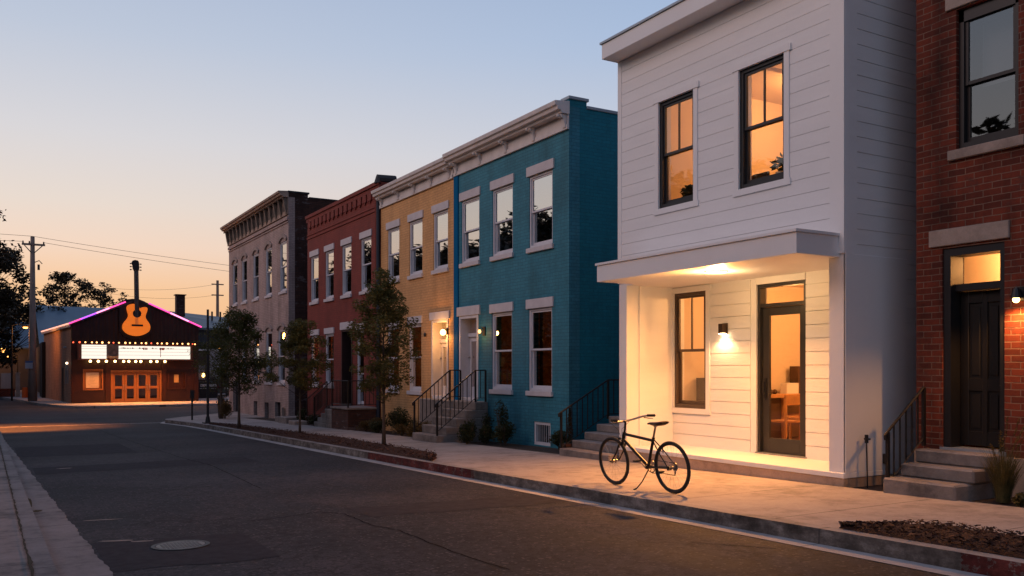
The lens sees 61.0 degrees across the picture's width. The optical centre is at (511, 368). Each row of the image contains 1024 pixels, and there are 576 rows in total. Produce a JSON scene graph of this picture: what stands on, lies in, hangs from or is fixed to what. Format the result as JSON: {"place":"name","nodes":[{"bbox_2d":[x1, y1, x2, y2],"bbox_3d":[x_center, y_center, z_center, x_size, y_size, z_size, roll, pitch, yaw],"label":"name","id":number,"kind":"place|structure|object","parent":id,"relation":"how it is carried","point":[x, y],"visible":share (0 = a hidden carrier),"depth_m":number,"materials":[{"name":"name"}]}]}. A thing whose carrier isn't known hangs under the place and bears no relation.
{"place":"outdoors","nodes":[
{"label":"outdoors","id":0,"kind":"place"},
{"bbox_2d":[0,451,30,575],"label":"sidewalk","id":1,"kind":"structure","parent":0,"point":[13,558],"depth_m":7.48,"materials":[{"name":"concrete"}]},
{"bbox_2d":[0,209,22,268],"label":"tree","id":2,"kind":"object","parent":1,"relation":"on","point":[11,255],"visible":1,"depth_m":25.18,"materials":[{"name":"green plant"}]},
{"bbox_2d":[15,372,19,396],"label":"gate post","id":3,"kind":"object","parent":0,"point":[17,384],"visible":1,"depth_m":63.47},
{"bbox_2d":[36,298,126,392],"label":"warehouse","id":4,"kind":"structure","parent":0,"point":[48,318],"depth_m":74.23,"materials":[{"name":"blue metal"}]},
{"bbox_2d":[0,390,228,407],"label":"sidewalk","id":5,"kind":"structure","parent":0,"point":[40,401],"depth_m":51.15,"materials":[{"name":"concrete"}]},
{"bbox_2d":[1,373,10,388],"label":"fence panel","id":6,"kind":"object","parent":5,"relation":"on","point":[5,380],"visible":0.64,"depth_m":63.78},
{"bbox_2d":[0,388,14,396],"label":"wall","id":7,"kind":"structure","parent":5,"relation":"on","point":[5,392],"depth_m":63.47,"materials":[{"name":"red brick"}]},
{"bbox_2d":[0,322,28,389],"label":"distant house","id":8,"kind":"structure","parent":5,"relation":"on","point":[23,355],"depth_m":83.68,"materials":[{"name":"blue metal"}]},
{"bbox_2d":[11,323,28,400],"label":"street lamp","id":9,"kind":"object","parent":5,"relation":"on","point":[25,326],"visible":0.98,"depth_m":55.12,"materials":[{"name":"metal"}]},
{"bbox_2d":[22,236,44,400],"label":"utility pole","id":10,"kind":"object","parent":5,"relation":"on","point":[30,364],"visible":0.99,"depth_m":55.06,"materials":[{"name":"paint"}]},
{"bbox_2d":[0,241,67,367],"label":"tree","id":11,"kind":"object","parent":5,"relation":"on","point":[8,297],"visible":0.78,"depth_m":73.85,"materials":[{"name":"green plant"}]},
{"bbox_2d":[40,342,45,397],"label":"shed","id":12,"kind":"structure","parent":5,"relation":"on","point":[42,369],"depth_m":61.27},
{"bbox_2d":[41,299,201,402],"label":"theater","id":13,"kind":"structure","parent":5,"relation":"on","point":[97,357],"depth_m":53.33,"materials":[{"name":"red wood"}]},
{"bbox_2d":[113,372,123,401],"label":"door","id":14,"kind":"structure","parent":13,"relation":"in","point":[118,377],"depth_m":52.85,"materials":[{"name":"orange wood"}]},
{"bbox_2d":[124,372,135,401],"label":"door","id":15,"kind":"structure","parent":13,"relation":"in","point":[129,377],"depth_m":53.20,"materials":[{"name":"orange wood"}]},
{"bbox_2d":[119,260,151,338],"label":"guitar sign","id":16,"kind":"object","parent":13,"relation":"attached to","point":[135,319],"visible":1,"depth_m":52.94,"materials":[{"name":"orange paint"}]},
{"bbox_2d":[136,372,147,401],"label":"door","id":17,"kind":"structure","parent":13,"relation":"in","point":[141,377],"depth_m":53.59,"materials":[{"name":"orange wood"}]},
{"bbox_2d":[148,372,158,400],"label":"door","id":18,"kind":"structure","parent":13,"relation":"in","point":[153,377],"depth_m":53.99,"materials":[{"name":"orange wood"}]},
{"bbox_2d":[211,280,223,316],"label":"utility pole","id":19,"kind":"object","parent":5,"relation":"on","point":[217,284],"visible":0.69,"depth_m":96.63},
{"bbox_2d":[169,294,228,393],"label":"warehouse","id":20,"kind":"structure","parent":0,"point":[199,319],"depth_m":74.82,"materials":[{"name":"white paint"}]},
{"bbox_2d":[199,382,217,397],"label":"equipment cabinet","id":21,"kind":"object","parent":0,"point":[203,393],"visible":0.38,"depth_m":60.58,"materials":[{"name":"metal"}]},
{"bbox_2d":[0,0,677,316],"label":"sky","id":22,"kind":"structure","parent":0,"point":[147,127],"materials":[{"name":"blue"}]},
{"bbox_2d":[0,399,948,575],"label":"road","id":23,"kind":"structure","parent":0,"point":[568,538],"depth_m":9.13,"materials":[{"name":"asphalt"}]},
{"bbox_2d":[0,431,58,575],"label":"curb","id":24,"kind":"structure","parent":23,"relation":"on","point":[42,564],"depth_m":8.13,"materials":[{"name":"concrete"}]},
{"bbox_2d":[4,440,112,575],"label":"gutter","id":25,"kind":"object","parent":23,"relation":"on","point":[71,550],"visible":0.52,"depth_m":8.19,"materials":[{"name":"concrete"}]},
{"bbox_2d":[0,446,57,575],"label":"seam dirt","id":26,"kind":"structure","parent":25,"relation":"on","point":[29,561],"depth_m":7.84,"materials":[{"name":"soil"}]},
{"bbox_2d":[36,271,94,306],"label":"tree","id":27,"kind":"object","parent":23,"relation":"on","point":[61,278],"visible":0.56,"depth_m":99.08,"materials":[{"name":"green plant"}]},
{"bbox_2d":[78,281,126,307],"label":"tree","id":28,"kind":"object","parent":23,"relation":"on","point":[104,301],"visible":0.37,"depth_m":102.32,"materials":[{"name":"green plant"}]},
{"bbox_2d":[151,540,209,550],"bbox_3d":[-2.934,1.570,7.707,0.490,0.034,0.490,0,-1,-30],"label":"manhole cover","id":29,"kind":"object","parent":23,"relation":"on","point":[177,545],"visible":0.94,"depth_m":7.67,"materials":[{"name":"metal"}]},
{"bbox_2d":[14,443,566,572],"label":"asphalt repairs","id":30,"kind":"structure","parent":23,"relation":"on","point":[129,556],"depth_m":9.62,"materials":[{"name":"asphalt"}]},
{"bbox_2d":[108,433,775,568],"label":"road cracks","id":31,"kind":"object","parent":23,"relation":"on","point":[400,530],"visible":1,"depth_m":8.44,"materials":[{"name":"asphalt"}]},
{"bbox_2d":[161,422,986,575],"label":"gutter","id":32,"kind":"object","parent":23,"relation":"on","point":[903,563],"visible":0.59,"depth_m":8.60,"materials":[{"name":"concrete"}]},
{"bbox_2d":[165,413,1023,575],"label":"curb","id":33,"kind":"structure","parent":23,"relation":"on","point":[982,563],"depth_m":8.41,"materials":[{"name":"concrete"}]},
{"bbox_2d":[170,412,1023,558],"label":"sidewalk","id":34,"kind":"structure","parent":0,"point":[820,504],"depth_m":10.29,"materials":[{"name":"concrete"}]},
{"bbox_2d":[202,309,212,423],"bbox_3d":[-10.733,-0.088,30.698,0.320,4.024,0.320,0,0,-30],"label":"steel post","id":35,"kind":"object","parent":34,"relation":"on","point":[207,420],"visible":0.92,"depth_m":30.66,"materials":[{"name":"metal"}]},
{"bbox_2d":[189,319,256,418],"bbox_3d":[-11.660,-0.005,35.486,2.705,4.048,2.258,0,0,33],"label":"street tree","id":36,"kind":"object","parent":34,"relation":"on","point":[221,382],"visible":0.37,"depth_m":35.27,"materials":[{"name":"green plant"}]},
{"bbox_2d":[218,401,233,418],"bbox_3d":[-11.535,1.650,34.971,0.591,0.764,0.672,0,0,-30],"label":"shrub","id":37,"kind":"object","parent":34,"relation":"on","point":[227,410],"visible":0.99,"depth_m":34.85,"materials":[{"name":"green plant"}]},
{"bbox_2d":[209,422,436,460],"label":"mulch","id":38,"kind":"object","parent":34,"relation":"on","point":[375,447],"visible":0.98,"depth_m":19.25,"materials":[{"name":"brown plant"}]},
{"bbox_2d":[191,305,274,427],"bbox_3d":[-8.289,-0.061,26.428,2.216,3.729,2.134,0,0,15],"label":"street tree","id":39,"kind":"object","parent":38,"relation":"on","point":[238,323],"visible":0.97,"depth_m":26.25,"materials":[{"name":"green plant"}]},
{"bbox_2d":[263,318,331,431],"bbox_3d":[-5.771,0.172,23.332,1.884,3.100,1.640,0,0,-30],"label":"street tree","id":40,"kind":"object","parent":38,"relation":"on","point":[299,341],"visible":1,"depth_m":23.15,"materials":[{"name":"green plant"}]},
{"bbox_2d":[346,267,421,444],"bbox_3d":[-2.728,-0.278,18.067,1.722,3.754,1.875,0,0,-30],"label":"street tree","id":41,"kind":"object","parent":38,"relation":"on","point":[392,316],"visible":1,"depth_m":18.02,"materials":[{"name":"green plant"}]},
{"bbox_2d":[599,414,690,493],"bbox_3d":[1.539,1.004,10.393,0.615,0.870,1.698,-5,1,-30],"label":"bicycle","id":42,"kind":"object","parent":34,"relation":"on","point":[623,442],"visible":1,"depth_m":10.27,"materials":[{"name":"metal"}]},
{"bbox_2d":[838,519,1023,558],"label":"mulch","id":43,"kind":"object","parent":34,"relation":"on","point":[990,540],"visible":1,"depth_m":6.91,"materials":[{"name":"brown plant"}]},
{"bbox_2d":[883,386,998,500],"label":"front steps","id":44,"kind":"structure","parent":34,"relation":"on","point":[950,475],"depth_m":9.60,"materials":[{"name":"concrete"}]},
{"bbox_2d":[250,418,1023,507],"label":"garden beds","id":45,"kind":"object","parent":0,"point":[556,451],"depth_m":17.42,"materials":[{"name":"soil"}]},
{"bbox_2d":[275,380,376,430],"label":"front steps","id":46,"kind":"structure","parent":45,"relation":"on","point":[347,417],"depth_m":26.01,"materials":[{"name":"concrete"}]},
{"bbox_2d":[369,421,387,432],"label":"shrub","id":47,"kind":"object","parent":45,"relation":"on","point":[377,426],"visible":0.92,"depth_m":23.29,"materials":[{"name":"green plant"}]},
{"bbox_2d":[390,424,408,435],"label":"shrub","id":48,"kind":"object","parent":45,"relation":"on","point":[400,429],"visible":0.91,"depth_m":22.17,"materials":[{"name":"green plant"}]},
{"bbox_2d":[385,406,415,432],"bbox_3d":[-2.960,1.360,23.077,0.876,0.748,0.957,0,0,-30],"label":"shrub","id":49,"kind":"object","parent":45,"relation":"on","point":[394,417],"visible":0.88,"depth_m":22.99,"materials":[{"name":"green plant"}]},
{"bbox_2d":[405,423,421,436],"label":"shrub","id":50,"kind":"object","parent":45,"relation":"on","point":[410,430],"visible":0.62,"depth_m":20.80,"materials":[{"name":"green plant"}]},
{"bbox_2d":[412,370,487,442],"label":"front steps","id":51,"kind":"structure","parent":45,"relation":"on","point":[447,417],"depth_m":19.78,"materials":[{"name":"concrete"}]},
{"bbox_2d":[456,421,474,443],"bbox_3d":[-0.984,1.370,18.589,0.425,0.526,0.462,0,0,4],"label":"shrub","id":52,"kind":"object","parent":45,"relation":"on","point":[467,433],"visible":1,"depth_m":18.55,"materials":[{"name":"green plant"}]},
{"bbox_2d":[478,425,493,443],"bbox_3d":[-0.547,1.418,18.781,0.345,0.431,0.500,0,0,-30],"label":"shrub","id":53,"kind":"object","parent":45,"relation":"on","point":[485,433],"visible":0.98,"depth_m":18.75,"materials":[{"name":"green plant"}]},
{"bbox_2d":[494,399,508,444],"bbox_3d":[-0.199,1.128,18.567,0.356,0.988,0.317,0,0,-30],"label":"upright shrub","id":54,"kind":"object","parent":45,"relation":"on","point":[502,416],"visible":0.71,"depth_m":18.54,"materials":[{"name":"green plant"}]},
{"bbox_2d":[491,420,516,445],"bbox_3d":[-0.168,1.343,18.251,0.519,0.550,0.481,0,0,-30],"label":"shrub","id":55,"kind":"object","parent":45,"relation":"on","point":[506,432],"visible":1,"depth_m":18.17,"materials":[{"name":"green plant"}]},
{"bbox_2d":[548,430,570,448],"bbox_3d":[0.907,1.365,16.497,0.417,0.422,0.490,0,0,-30],"label":"shrub","id":56,"kind":"object","parent":45,"relation":"on","point":[555,436],"visible":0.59,"depth_m":16.49,"materials":[{"name":"green plant"}]},
{"bbox_2d":[565,408,574,442],"bbox_3d":[1.098,1.141,16.567,0.232,0.819,0.225,0,0,-30],"label":"conifer shrub","id":57,"kind":"object","parent":45,"relation":"on","point":[569,424],"visible":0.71,"depth_m":16.55,"materials":[{"name":"green plant"}]},
{"bbox_2d":[558,379,618,460],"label":"side steps","id":58,"kind":"structure","parent":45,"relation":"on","point":[588,446],"depth_m":15.47,"materials":[{"name":"concrete"}]},
{"bbox_2d":[1010,492,1023,506],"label":"ground plant","id":59,"kind":"object","parent":45,"relation":"on","point":[1017,499],"visible":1,"depth_m":8.72,"materials":[{"name":"green plant"}]},
{"bbox_2d":[680,184,692,196],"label":"potted plant","id":60,"kind":"object","parent":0,"point":[687,190],"visible":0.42,"depth_m":13.29,"materials":[{"name":"green plant"}]},
{"bbox_2d":[770,152,782,173],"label":"potted plant","id":61,"kind":"object","parent":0,"point":[775,165],"visible":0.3,"depth_m":11.75,"materials":[{"name":"green plant"}]},
{"bbox_2d":[780,383,798,393],"bbox_3d":[4.956,0.344,15.535,0.300,0.188,0.150,0,0,-30],"label":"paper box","id":62,"kind":"object","parent":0,"point":[789,388],"visible":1,"depth_m":15.47,"materials":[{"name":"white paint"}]},
{"bbox_2d":[978,417,1023,502],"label":"ornamental grass","id":63,"kind":"object","parent":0,"point":[1003,483],"depth_m":8.94,"materials":[{"name":"green plant"}]},
{"bbox_3d":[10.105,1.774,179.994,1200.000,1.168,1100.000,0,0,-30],"label":"ground","id":64,"kind":"structure","parent":0,"visible":0},
{"bbox_2d":[5,293,29,325],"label":"tree","id":65,"kind":"object","parent":64,"relation":"on","point":[18,318],"visible":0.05,"depth_m":89.79,"materials":[{"name":"green plant"}]},
{"bbox_2d":[220,190,336,418],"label":"row house","id":66,"kind":"structure","parent":64,"relation":"on","point":[266,239],"depth_m":35.55,"materials":[{"name":"brick"}]},
{"bbox_2d":[231,257,237,306],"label":"window","id":67,"kind":"structure","parent":66,"relation":"in","point":[235,304],"depth_m":41.52,"materials":[{"name":"glass"}]},
{"bbox_2d":[240,253,246,304],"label":"window","id":68,"kind":"structure","parent":66,"relation":"in","point":[244,262],"depth_m":39.88,"materials":[{"name":"glass"}]},
{"bbox_2d":[251,247,258,301],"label":"window","id":69,"kind":"structure","parent":66,"relation":"in","point":[256,257],"depth_m":38.01,"materials":[{"name":"glass"}]},
{"bbox_2d":[264,241,271,298],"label":"window","id":70,"kind":"structure","parent":66,"relation":"in","point":[269,251],"depth_m":36.28,"materials":[{"name":"glass"}]},
{"bbox_2d":[264,324,272,384],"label":"window","id":71,"kind":"structure","parent":66,"relation":"in","point":[269,334],"depth_m":36.17,"materials":[{"name":"glass"}]},
{"bbox_2d":[276,322,284,385],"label":"window","id":72,"kind":"structure","parent":66,"relation":"in","point":[281,334],"depth_m":34.64,"materials":[{"name":"glass"}]},
{"bbox_2d":[278,234,286,294],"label":"window","id":73,"kind":"structure","parent":66,"relation":"in","point":[283,246],"depth_m":34.40,"materials":[{"name":"glass"}]},
{"bbox_2d":[305,174,396,417],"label":"row house","id":74,"kind":"structure","parent":64,"relation":"on","point":[343,248],"depth_m":28.34,"materials":[{"name":"brick"}]},
{"bbox_2d":[309,249,318,304],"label":"window","id":75,"kind":"structure","parent":74,"relation":"in","point":[314,259],"depth_m":31.00,"materials":[{"name":"glass"}]},
{"bbox_2d":[309,329,318,387],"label":"window","id":76,"kind":"structure","parent":74,"relation":"in","point":[315,332],"depth_m":30.81,"materials":[{"name":"paint"}]},
{"bbox_2d":[323,243,333,301],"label":"window","id":77,"kind":"structure","parent":74,"relation":"in","point":[329,254],"depth_m":29.52,"materials":[{"name":"glass"}]},
{"bbox_2d":[323,327,333,387],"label":"window","id":78,"kind":"structure","parent":74,"relation":"in","point":[328,331],"depth_m":29.50,"materials":[{"name":"paint"}]},
{"bbox_2d":[340,236,351,298],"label":"window","id":79,"kind":"structure","parent":74,"relation":"in","point":[347,242],"depth_m":28.08,"materials":[{"name":"glass"}]},
{"bbox_2d":[340,321,352,405],"bbox_3d":[-5.117,-0.155,28.027,0.490,2.710,1.180,0,0,-30],"label":"doorway","id":80,"kind":"structure","parent":74,"relation":"in","point":[346,347],"depth_m":28.33,"materials":[{"name":"brown"}]},
{"bbox_2d":[358,323,363,403],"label":"window","id":81,"kind":"structure","parent":74,"relation":"in","point":[360,359],"depth_m":27.07,"materials":[{"name":"paint"}]},
{"bbox_2d":[359,229,371,294],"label":"window","id":82,"kind":"structure","parent":74,"relation":"in","point":[366,242],"depth_m":26.63,"materials":[{"name":"glass"}]},
{"bbox_2d":[371,157,453,430],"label":"row house","id":83,"kind":"structure","parent":64,"relation":"on","point":[416,206],"depth_m":22.88,"materials":[{"name":"brick"}]},
{"bbox_2d":[386,218,399,282],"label":"window","id":84,"kind":"structure","parent":83,"relation":"in","point":[393,233],"depth_m":24.74,"materials":[{"name":"glass"}]},
{"bbox_2d":[386,321,399,393],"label":"window","id":85,"kind":"structure","parent":83,"relation":"in","point":[393,356],"depth_m":24.68,"materials":[{"name":"glass"}]},
{"bbox_2d":[407,316,421,394],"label":"window","id":86,"kind":"structure","parent":83,"relation":"in","point":[415,388],"depth_m":23.44,"materials":[{"name":"glass"}]},
{"bbox_2d":[407,210,423,279],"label":"window","id":87,"kind":"structure","parent":83,"relation":"in","point":[415,226],"depth_m":23.41,"materials":[{"name":"glass"}]},
{"bbox_2d":[429,310,449,398],"bbox_3d":[-1.707,-0.345,22.085,0.340,2.210,1.140,0,0,-30],"label":"doorway","id":88,"kind":"structure","parent":83,"relation":"in","point":[439,320],"depth_m":22.39,"materials":[{"name":"white paint"}]},
{"bbox_2d":[431,200,448,274],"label":"window","id":89,"kind":"structure","parent":83,"relation":"in","point":[440,218],"depth_m":22.09,"materials":[{"name":"glass"}]},
{"bbox_2d":[440,343,446,394],"bbox_3d":[-1.633,0.005,22.129,0.108,1.350,0.820,0,0,-30],"label":"door","id":90,"kind":"structure","parent":83,"relation":"in","point":[443,357],"depth_m":22.37,"materials":[{"name":"white paint"}]},
{"bbox_2d":[442,95,618,447],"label":"row house","id":91,"kind":"structure","parent":64,"relation":"on","point":[536,320],"depth_m":17.98,"materials":[{"name":"brick"}]},
{"bbox_2d":[457,305,479,400],"bbox_3d":[-0.911,-0.365,20.732,0.340,2.250,1.140,0,0,-30],"label":"doorway","id":92,"kind":"structure","parent":91,"relation":"in","point":[468,316],"depth_m":21.03,"materials":[{"name":"paint"}]},
{"bbox_2d":[459,186,480,267],"bbox_3d":[-0.964,-3.335,20.620,0.165,1.810,1.040,0,0,-30],"label":"window","id":93,"kind":"structure","parent":91,"relation":"in","point":[470,207],"depth_m":20.71,"materials":[{"name":"glass"}]},
{"bbox_2d":[468,337,475,396],"bbox_3d":[-0.837,-0.045,20.776,0.108,1.450,0.820,0,0,-30],"label":"door","id":94,"kind":"structure","parent":91,"relation":"in","point":[472,340],"depth_m":21.04,"materials":[{"name":"paint"}]},
{"bbox_2d":[489,173,513,261],"bbox_3d":[-0.188,-3.335,19.301,0.165,1.810,1.040,0,0,-30],"label":"window","id":95,"kind":"structure","parent":91,"relation":"in","point":[502,197],"depth_m":19.37,"materials":[{"name":"glass"}]},
{"bbox_2d":[489,302,513,394],"bbox_3d":[-0.203,-0.450,19.327,0.165,2.020,1.040,0,0,-30],"label":"window","id":96,"kind":"structure","parent":91,"relation":"in","point":[502,312],"depth_m":19.41,"materials":[{"name":"glass"}]},
{"bbox_2d":[525,296,553,396],"bbox_3d":[0.603,-0.450,17.957,0.165,2.020,1.040,0,0,-30],"label":"window","id":97,"kind":"structure","parent":91,"relation":"in","point":[540,309],"depth_m":18.04,"materials":[{"name":"glass"}]},
{"bbox_2d":[526,158,553,253],"bbox_3d":[0.613,-3.335,17.940,0.165,1.810,1.040,0,0,-30],"label":"window","id":98,"kind":"structure","parent":91,"relation":"in","point":[541,185],"depth_m":18.00,"materials":[{"name":"glass"}]},
{"bbox_2d":[535,421,549,445],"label":"basement window","id":99,"kind":"structure","parent":91,"relation":"in","point":[542,429],"depth_m":17.98,"materials":[{"name":"paint"}]},
{"bbox_2d":[595,0,915,487],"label":"corner house","id":100,"kind":"structure","parent":64,"relation":"on","point":[741,291],"depth_m":11.94,"materials":[{"name":"white paint"}]},
{"bbox_2d":[653,81,698,215],"bbox_3d":[2.491,-3.265,13.034,0.145,1.800,1.010,0,0,-30],"label":"window","id":101,"kind":"structure","parent":100,"relation":"in","point":[663,205],"depth_m":13.18,"materials":[{"name":"grey paint"}]},
{"bbox_2d":[671,284,710,414],"bbox_3d":[2.928,-0.305,14.185,0.125,2.060,0.990,0,0,-30],"label":"window","id":102,"kind":"structure","parent":100,"relation":"in","point":[679,405],"depth_m":14.23,"materials":[{"name":"brown metal"}]},
{"bbox_2d":[696,378,703,400],"bbox_3d":[3.465,0.695,14.716,0.600,1.089,0.350,0,0,-30],"label":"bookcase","id":103,"kind":"object","parent":100,"relation":"in","point":[699,389],"visible":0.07,"depth_m":14.64,"materials":[{"name":"brown wood"}]},
{"bbox_2d":[732,43,791,196],"bbox_3d":[3.348,-3.265,11.578,0.145,1.800,1.030,0,0,-30],"label":"window","id":104,"kind":"structure","parent":100,"relation":"in","point":[741,150],"depth_m":11.68,"materials":[{"name":"grey paint"}]},
{"bbox_2d":[751,273,806,458],"bbox_3d":[3.893,-0.045,12.594,0.155,2.590,1.040,0,0,-30],"label":"doorway","id":105,"kind":"structure","parent":100,"relation":"in","point":[758,286],"depth_m":12.90,"materials":[{"name":"grey paint"}]},
{"bbox_2d":[762,305,803,455],"bbox_3d":[3.914,0.165,12.555,0.118,2.140,0.800,0,0,-30],"label":"door","id":106,"kind":"structure","parent":100,"relation":"in","point":[772,445],"depth_m":12.73,"materials":[{"name":"grey paint"}]},
{"bbox_2d":[771,393,799,437],"bbox_3d":[5.114,0.840,15.512,2.650,0.799,0.650,0,0,-30],"label":"desk","id":107,"kind":"object","parent":100,"relation":"in","point":[777,406],"visible":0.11,"depth_m":14.92,"materials":[{"name":"brown wood"}]},
{"bbox_2d":[790,366,799,392],"bbox_3d":[5.456,0.194,15.916,0.850,0.488,0.200,0,0,-30],"label":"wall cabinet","id":108,"kind":"object","parent":107,"relation":"on","point":[794,374],"depth_m":15.67,"materials":[{"name":"brown wood"}]},
{"bbox_2d":[771,395,799,439],"bbox_3d":[4.416,0.829,14.086,0.380,0.820,0.380,0,0,-30],"label":"chair","id":109,"kind":"object","parent":100,"relation":"in","point":[791,400],"visible":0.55,"depth_m":13.91,"materials":[{"name":"brown wood"}]},
{"bbox_2d":[914,0,1023,499],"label":"brick house","id":110,"kind":"structure","parent":64,"relation":"on","point":[970,216],"depth_m":9.85,"materials":[{"name":"brick"}]},
{"bbox_2d":[943,241,1004,450],"bbox_3d":[5.257,-0.240,9.777,0.240,2.280,0.720,0,0,-30],"label":"doorway","id":111,"kind":"structure","parent":110,"relation":"in","point":[953,285],"depth_m":9.97,"materials":[{"name":"black paint"}]},
{"bbox_2d":[961,289,999,446],"bbox_3d":[5.338,-0.008,9.808,0.050,1.755,0.560,0,0,-30],"label":"door","id":112,"kind":"structure","parent":110,"relation":"in","point":[980,310],"depth_m":9.84,"materials":[{"name":"black paint"}]},
{"bbox_2d":[945,0,1023,160],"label":"window","id":113,"kind":"structure","parent":110,"relation":"in","point":[988,30],"depth_m":9.64,"materials":[{"name":"glass"}]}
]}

